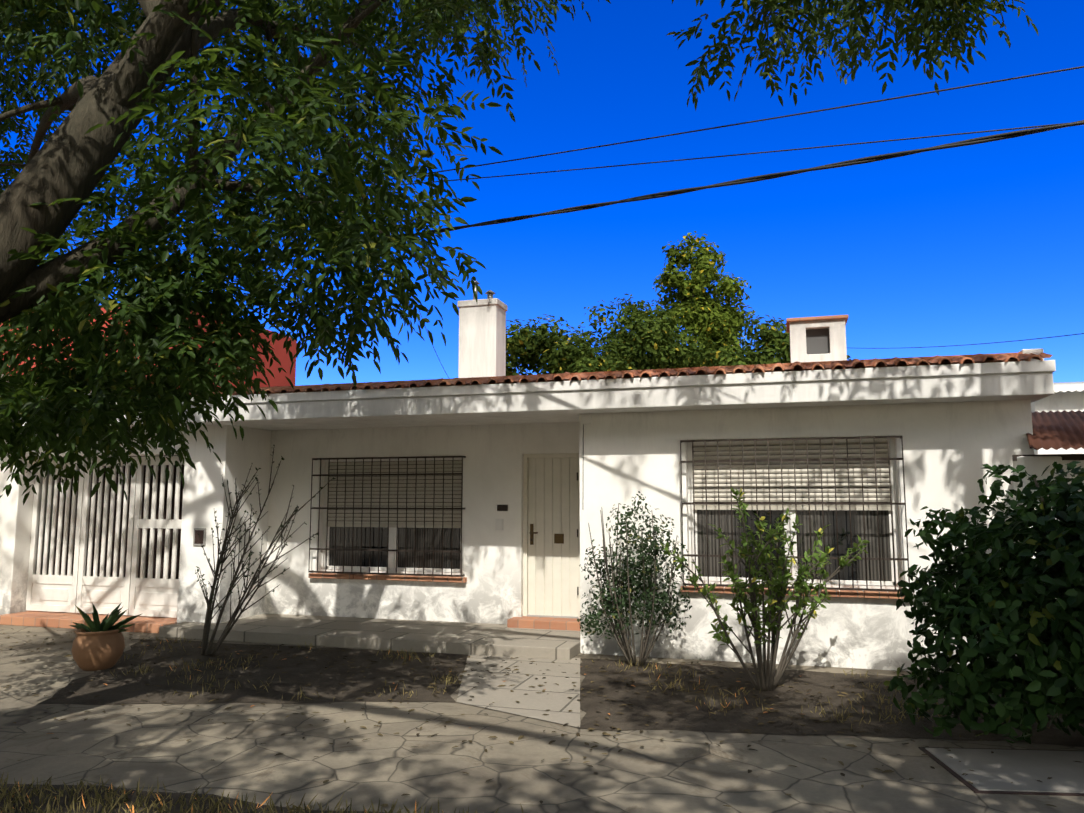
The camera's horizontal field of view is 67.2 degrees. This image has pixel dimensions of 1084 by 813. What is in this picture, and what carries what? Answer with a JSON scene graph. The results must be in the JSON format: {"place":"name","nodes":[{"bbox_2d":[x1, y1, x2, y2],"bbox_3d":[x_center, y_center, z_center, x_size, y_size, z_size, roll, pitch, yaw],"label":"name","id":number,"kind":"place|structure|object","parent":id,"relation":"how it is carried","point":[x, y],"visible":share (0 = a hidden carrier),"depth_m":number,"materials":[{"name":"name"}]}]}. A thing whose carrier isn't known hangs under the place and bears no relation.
{"place":"outdoors","nodes":[
{"label":"outdoors","id":0,"kind":"place"},
{"bbox_2d":[0,305,296,388],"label":"red building","id":1,"kind":"structure","parent":0,"point":[283,357],"depth_m":19.86,"materials":[{"name":"red brick"}]},
{"bbox_2d":[0,771,522,812],"bbox_3d":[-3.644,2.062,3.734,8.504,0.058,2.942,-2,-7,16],"label":"verge grass","id":2,"kind":"structure","parent":0,"point":[212,811],"depth_m":4.39,"materials":[{"name":"green plant"}]},
{"bbox_2d":[0,625,1083,812],"bbox_3d":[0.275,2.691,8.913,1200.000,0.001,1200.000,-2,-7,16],"label":"ground","id":3,"kind":"structure","parent":0,"point":[690,772],"depth_m":5.25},
{"bbox_2d":[0,611,176,632],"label":"gate step","id":4,"kind":"object","parent":3,"relation":"on","point":[145,624],"visible":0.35,"depth_m":10.70,"materials":[{"name":"tile"}]},
{"bbox_2d":[71,627,124,670],"bbox_3d":[-4.402,2.402,8.091,0.470,0.385,0.470,-2,-7,16],"label":"pot","id":5,"kind":"object","parent":3,"relation":"on","point":[96,651],"visible":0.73,"depth_m":7.92,"materials":[{"name":"brown ceramic"}]},
{"bbox_2d":[69,602,140,632],"bbox_3d":[-4.429,2.110,8.181,0.747,0.365,0.642,-2,-7,16],"label":"pot plant","id":6,"kind":"object","parent":5,"relation":"in","point":[108,623],"visible":0.79,"depth_m":8.14,"materials":[{"name":"green plant"}]},
{"bbox_2d":[48,455,183,578],"bbox_3d":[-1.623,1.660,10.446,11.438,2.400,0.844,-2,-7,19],"label":"gate slat openings","id":7,"kind":"object","parent":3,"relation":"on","point":[171,533],"depth_m":11.53,"materials":[{"name":"black"}]},
{"bbox_2d":[0,0,458,322],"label":"tree trunk","id":8,"kind":"object","parent":3,"relation":"on","point":[70,158],"visible":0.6,"depth_m":5.68,"materials":[{"name":"brown plant"}]},
{"bbox_2d":[38,639,467,704],"bbox_3d":[-2.722,2.605,8.212,3.974,0.001,3.191,0,-7,-1],"label":"bed","id":9,"kind":"object","parent":3,"relation":"on","point":[119,687],"visible":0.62,"depth_m":7.64,"materials":[{"name":"brown soil"}]},
{"bbox_2d":[195,445,335,655],"bbox_3d":[-3.016,1.565,8.805,1.531,2.268,0.869,1,-7,-11],"label":"shrub","id":10,"kind":"object","parent":9,"relation":"on","point":[205,649],"depth_m":8.76,"materials":[{"name":"brown plant"}]},
{"bbox_2d":[110,635,459,701],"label":"dry grass tufts","id":11,"kind":"object","parent":9,"relation":"on","point":[310,645],"visible":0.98,"depth_m":7.86,"materials":[{"name":"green plant"}]},
{"bbox_2d":[22,637,545,714],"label":"fallen leaves","id":12,"kind":"object","parent":3,"relation":"on","point":[403,664],"visible":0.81,"depth_m":8.06,"materials":[{"name":"brown plant"}]},
{"bbox_2d":[159,613,580,659],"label":"porch floor","id":13,"kind":"structure","parent":3,"relation":"on","point":[466,638],"depth_m":9.42,"materials":[{"name":"grey concrete"}]},
{"bbox_2d":[507,616,579,630],"bbox_3d":[0.081,2.700,9.947,0.920,0.220,0.440,-2,-7,16],"label":"doorstep","id":14,"kind":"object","parent":13,"relation":"on","point":[572,624],"depth_m":9.79,"materials":[{"name":"orange tile"}]},
{"bbox_2d":[527,615,577,618],"bbox_3d":[0.140,2.597,10.088,0.660,0.020,0.100,-2,-7,16],"label":"door threshold","id":15,"kind":"object","parent":14,"relation":"on","point":[553,616],"depth_m":10.04,"materials":[{"name":"white stone"}]},
{"bbox_2d":[0,400,1033,671],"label":"house walls","id":16,"kind":"structure","parent":3,"relation":"on","point":[950,448],"depth_m":10.12,"materials":[{"name":"white paint"}]},
{"bbox_2d":[26,456,184,617],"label":"garage gate","id":17,"kind":"structure","parent":16,"relation":"attached to","point":[142,595],"depth_m":11.13,"materials":[{"name":"white metal"}]},
{"bbox_2d":[193,528,205,545],"bbox_3d":[-4.375,1.667,10.418,0.180,0.220,0.019,-2,-7,16],"label":"intercom box","id":18,"kind":"object","parent":16,"relation":"attached to","point":[204,539],"visible":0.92,"depth_m":10.40,"materials":[{"name":"grey plastic"}]},
{"bbox_2d":[194,530,203,543],"bbox_3d":[-4.378,1.665,10.407,0.130,0.170,0.005,-2,-7,16],"label":"pier box door","id":19,"kind":"structure","parent":18,"relation":"attached to","point":[197,539],"depth_m":10.40,"materials":[{"name":"metal"}]},
{"bbox_2d":[308,456,465,576],"bbox_3d":[-2.045,1.428,10.703,2.192,1.522,0.136,-2,-7,16],"label":"window grille","id":20,"kind":"object","parent":16,"relation":"attached to","point":[379,508],"visible":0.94,"depth_m":10.63,"materials":[{"name":"black metal"}]},
{"bbox_2d":[308,573,466,582],"bbox_3d":[-2.022,2.239,10.687,2.254,0.063,0.195,-2,-7,16],"label":"window sill","id":21,"kind":"structure","parent":16,"relation":"attached to","point":[392,577],"depth_m":10.59,"materials":[{"name":"red brick"}]},
{"bbox_2d":[321,457,461,574],"bbox_3d":[-1.984,1.457,10.907,2.100,1.550,0.075,-2,-7,16],"label":"small window frame","id":22,"kind":"object","parent":16,"relation":"in","point":[392,554],"visible":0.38,"depth_m":10.88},
{"bbox_2d":[326,460,462,527],"bbox_3d":[-1.992,1.175,10.912,2.000,0.878,0.020,-2,-7,16],"label":"roller shutter","id":23,"kind":"object","parent":22,"relation":"in","point":[429,490],"visible":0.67,"depth_m":10.89,"materials":[{"name":"beige plastic"}]},
{"bbox_2d":[327,460,462,521],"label":"window shutter gaps","id":24,"kind":"object","parent":23,"relation":"attached to","point":[395,487],"visible":0.14,"depth_m":10.91,"materials":[{"name":"black"}]},
{"bbox_2d":[329,527,460,568],"bbox_3d":[-1.981,1.869,10.869,2.000,0.621,0.005,-2,-7,16],"label":"window glass","id":25,"kind":"object","parent":22,"relation":"in","point":[428,556],"depth_m":10.84,"materials":[{"name":"black glass"}]},
{"bbox_2d":[497,505,507,510],"bbox_3d":[-0.500,1.281,10.301,0.140,0.080,0.013,-2,-7,16],"label":"house number","id":26,"kind":"object","parent":16,"relation":"attached to","point":[502,507],"visible":1,"depth_m":10.29,"materials":[{"name":"black metal"}]},
{"bbox_2d":[19,372,1053,430],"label":"eave fascia","id":27,"kind":"structure","parent":16,"relation":"attached to","point":[524,408],"depth_m":8.68,"materials":[{"name":"white paint"}]},
{"bbox_2d":[22,348,1055,405],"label":"roof fascia","id":28,"kind":"structure","parent":16,"relation":"attached to","point":[1031,365],"depth_m":8.43,"materials":[{"name":"white paint"}]},
{"bbox_2d":[238,352,1022,394],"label":"roof tiles","id":29,"kind":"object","parent":28,"relation":"on","point":[799,367],"depth_m":8.60,"materials":[{"name":"brown tile"}]},
{"bbox_2d":[457,298,507,377],"bbox_3d":[-0.901,-0.761,12.318,0.640,1.640,0.490,-2,-7,16],"label":"chimney","id":30,"kind":"object","parent":29,"relation":"on","point":[482,337],"visible":0.73,"depth_m":12.14,"materials":[{"name":"white paint"}]},
{"bbox_2d":[419,310,449,378],"bbox_3d":[-1.509,-0.794,12.190,0.702,1.381,0.007,0,-7,-4],"label":"drop wire","id":31,"kind":"object","parent":30,"relation":"attached to","point":[434,349],"visible":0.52,"depth_m":12.18,"materials":[{"name":"black"}]},
{"bbox_2d":[473,280,495,299],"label":"chimney vent pipes","id":32,"kind":"object","parent":30,"relation":"on","point":[490,293],"visible":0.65,"depth_m":12.37,"materials":[{"name":"grey metal"}]},
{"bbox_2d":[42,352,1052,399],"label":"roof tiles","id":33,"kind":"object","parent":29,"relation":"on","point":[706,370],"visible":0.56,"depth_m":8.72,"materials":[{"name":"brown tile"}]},
{"bbox_2d":[789,319,846,362],"bbox_3d":[3.701,-0.598,10.944,0.690,1.000,0.700,-2,-7,16],"label":"chimney","id":34,"kind":"object","parent":29,"relation":"on","point":[837,339],"visible":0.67,"depth_m":10.64,"materials":[{"name":"paint"}]},
{"bbox_2d":[786,315,848,332],"bbox_3d":[3.701,-1.112,11.004,0.770,0.045,0.780,-2,-7,16],"label":"chimney cap","id":35,"kind":"object","parent":34,"relation":"on","point":[789,320],"visible":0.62,"depth_m":10.66,"materials":[{"name":"beige concrete"}]},
{"bbox_2d":[806,328,829,353],"bbox_3d":[3.632,-0.848,10.741,0.390,0.450,0.018,-2,-7,16],"label":"chimney opening","id":36,"kind":"object","parent":34,"relation":"attached to","point":[817,341],"visible":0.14,"depth_m":10.73,"materials":[{"name":"grey"}]},
{"bbox_2d":[495,415,591,529],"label":"wall fittings","id":37,"kind":"object","parent":16,"relation":"attached to","point":[586,419],"depth_m":9.13,"materials":[{"name":"plastic"}]},
{"bbox_2d":[523,453,579,618],"bbox_3d":[0.143,1.603,10.213,0.760,2.020,0.100,-2,-7,16],"label":"door","id":38,"kind":"structure","parent":16,"relation":"attached to","point":[551,568],"depth_m":10.20,"materials":[{"name":"wood"}]},
{"bbox_2d":[530,524,563,544],"bbox_3d":[0.053,1.599,10.183,0.435,0.260,0.090,-2,-7,16],"label":"door hardware","id":39,"kind":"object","parent":38,"relation":"attached to","point":[558,538],"depth_m":10.17,"materials":[{"name":"brown metal"}]},
{"bbox_2d":[531,472,578,594],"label":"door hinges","id":40,"kind":"object","parent":38,"relation":"attached to","point":[577,536],"depth_m":10.07,"materials":[{"name":"black metal"}]},
{"bbox_2d":[681,586,904,598],"bbox_3d":[2.565,1.898,8.352,2.254,0.063,0.195,-2,-7,16],"label":"window sill","id":41,"kind":"structure","parent":16,"relation":"attached to","point":[857,594],"depth_m":8.13,"materials":[{"name":"red brick"}]},
{"bbox_2d":[687,438,901,588],"bbox_3d":[2.604,1.116,8.573,2.100,1.550,0.075,-2,-7,16],"label":"window frame","id":42,"kind":"object","parent":16,"relation":"in","point":[844,583],"visible":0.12,"depth_m":8.49,"materials":[{"name":"white paint"}]},
{"bbox_2d":[692,442,892,509],"bbox_3d":[2.595,0.734,8.588,2.000,0.708,0.020,-2,-7,16],"label":"roller shutter","id":43,"kind":"object","parent":42,"relation":"in","point":[868,469],"visible":0.94,"depth_m":8.57,"materials":[{"name":"white plastic"}]},
{"bbox_2d":[692,443,891,502],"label":"window shutter gaps","id":44,"kind":"object","parent":43,"relation":"attached to","point":[797,473],"visible":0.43,"depth_m":8.56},
{"bbox_2d":[697,510,891,580],"bbox_3d":[2.607,1.437,8.545,2.000,0.807,0.005,-2,-7,16],"label":"window glass","id":45,"kind":"object","parent":42,"relation":"in","point":[844,540],"visible":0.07,"depth_m":8.48,"materials":[{"name":"black glass"}]},
{"bbox_2d":[680,436,909,591],"bbox_3d":[2.542,1.087,8.368,2.192,1.522,0.136,-2,-7,16],"label":"window grille","id":46,"kind":"object","parent":16,"relation":"attached to","point":[731,503],"visible":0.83,"depth_m":8.29,"materials":[{"name":"black metal"}]},
{"bbox_2d":[456,654,579,727],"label":"path","id":47,"kind":"structure","parent":3,"relation":"on","point":[555,701],"depth_m":7.21,"materials":[{"name":"grey concrete"}]},
{"bbox_2d":[0,627,1082,812],"bbox_3d":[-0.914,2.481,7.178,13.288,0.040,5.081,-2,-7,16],"label":"fallen leaves","id":48,"kind":"object","parent":3,"relation":"on","point":[749,771],"visible":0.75,"depth_m":6.26,"materials":[{"name":"brown plant"}]},
{"bbox_2d":[506,314,623,375],"bbox_3d":[0.051,0.860,21.839,5.855,6.644,4.526,-2,-7,16],"label":"tree","id":49,"kind":"object","parent":3,"relation":"on","point":[543,352],"visible":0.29,"depth_m":21.32,"materials":[{"name":"green plant"}]},
{"bbox_2d":[555,294,746,372],"bbox_3d":[2.241,0.522,22.383,7.290,7.436,4.866,-2,-7,16],"label":"tree","id":50,"kind":"object","parent":3,"relation":"on","point":[651,342],"depth_m":21.72,"materials":[{"name":"green plant"}]},
{"bbox_2d":[651,231,758,368],"bbox_3d":[4.842,-0.442,24.569,5.547,9.864,5.314,-2,-7,16],"label":"tall tree","id":51,"kind":"object","parent":3,"relation":"on","point":[704,313],"depth_m":24.22,"materials":[{"name":"green plant"}]},
{"bbox_2d":[691,313,850,366],"bbox_3d":[6.182,0.832,21.745,5.420,6.676,4.126,-2,-7,16],"label":"tree","id":52,"kind":"object","parent":3,"relation":"on","point":[778,338],"visible":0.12,"depth_m":21.44,"materials":[{"name":"green plant"}]},
{"bbox_2d":[580,658,1083,746],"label":"bed","id":53,"kind":"object","parent":3,"relation":"on","point":[657,705],"visible":0.65,"depth_m":6.59,"materials":[{"name":"brown soil"}]},
{"bbox_2d":[577,491,691,665],"bbox_3d":[0.944,1.753,8.300,1.185,1.773,0.756,-2,-7,16],"label":"shrub","id":54,"kind":"object","parent":53,"relation":"on","point":[643,596],"depth_m":8.24,"materials":[{"name":"green plant"}]},
{"bbox_2d":[529,655,961,746],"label":"fallen leaves","id":55,"kind":"object","parent":53,"relation":"on","point":[802,716],"visible":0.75,"depth_m":6.83,"materials":[{"name":"brown plant"}]},
{"bbox_2d":[660,487,868,690],"bbox_3d":[2.020,1.612,7.185,1.823,1.803,0.855,1,-7,-10],"label":"shrub","id":56,"kind":"object","parent":53,"relation":"on","point":[776,584],"depth_m":7.13,"materials":[{"name":"green plant"}]},
{"bbox_2d":[592,656,958,729],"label":"dry grass tufts","id":57,"kind":"object","parent":53,"relation":"on","point":[879,707],"visible":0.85,"depth_m":6.66,"materials":[{"name":"brown plant"}]},
{"bbox_2d":[883,461,1083,743],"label":"bush","id":58,"kind":"object","parent":3,"relation":"on","point":[1008,612],"depth_m":5.43,"materials":[{"name":"green plant"}]},
{"bbox_2d":[918,747,1083,795],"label":"slab frame","id":59,"kind":"object","parent":3,"relation":"on","point":[954,774],"visible":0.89,"depth_m":4.71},
{"bbox_2d":[925,748,1083,792],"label":"concrete slab","id":60,"kind":"structure","parent":3,"relation":"on","point":[1003,769],"depth_m":5.02,"materials":[{"name":"grey concrete"}]},
{"bbox_2d":[1012,454,1083,460],"bbox_3d":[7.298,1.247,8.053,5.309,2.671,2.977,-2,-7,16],"label":"coping","id":61,"kind":"object","parent":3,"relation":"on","point":[1069,457],"visible":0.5,"depth_m":7.37,"materials":[{"name":"white paint"}]},
{"bbox_2d":[1013,456,1083,598],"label":"white wall","id":62,"kind":"structure","parent":3,"relation":"on","point":[1036,465],"depth_m":7.36,"materials":[{"name":"white paint"}]},
{"bbox_2d":[0,0,1083,385],"label":"sky","id":63,"kind":"structure","parent":0,"point":[977,244],"materials":[{"name":"blue"}]},
{"bbox_2d":[583,424,583,459],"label":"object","id":64,"kind":"structure","parent":0,"point":[583,441],"depth_m":9.11,"materials":[{"name":"white paint"}]},
{"bbox_2d":[868,333,1083,348],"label":"thin wire","id":65,"kind":"object","parent":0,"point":[983,343],"visible":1,"depth_m":8.71,"materials":[{"name":"black"}]},
{"bbox_2d":[1031,389,1083,454],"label":"building","id":66,"kind":"structure","parent":0,"point":[1065,401],"depth_m":10.89,"materials":[{"name":"white paint"}]},
{"bbox_2d":[1026,410,1083,449],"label":"tiled awning roof","id":67,"kind":"structure","parent":66,"relation":"on","point":[1057,429],"depth_m":8.00,"materials":[{"name":"red tile"}]},
{"bbox_2d":[1054,381,1083,392],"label":"wall","id":68,"kind":"structure","parent":66,"relation":"on","point":[1064,387],"depth_m":12.22,"materials":[{"name":"white paint"}]},
{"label":"big tree leaves","id":69,"kind":"object","parent":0,"visible":0},
{"bbox_2d":[0,0,1038,504],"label":"tree leaves","id":70,"kind":"object","parent":69,"relation":"attached to","point":[156,306],"visible":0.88,"depth_m":6.04,"materials":[{"name":"green plant"}]},
{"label":"utility poles","id":71,"kind":"object","parent":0,"visible":0},
{"bbox_2d":[80,123,1065,209],"bbox_3d":[-4.117,-2.772,10.587,18.359,2.815,0.011,-4,-8,32],"label":"thin wire","id":72,"kind":"object","parent":71,"relation":"attached to","point":[754,153],"visible":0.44,"depth_m":6.70,"materials":[{"name":"black"}]},
{"bbox_2d":[86,120,1083,281],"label":"wire bundle","id":73,"kind":"object","parent":71,"relation":"attached to","point":[990,138],"visible":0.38,"depth_m":6.35,"materials":[{"name":"black"}]},
{"bbox_2d":[100,66,1083,221],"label":"thin wire","id":74,"kind":"object","parent":71,"relation":"attached to","point":[763,119],"visible":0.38,"depth_m":6.59,"materials":[{"name":"black"}]}
]}

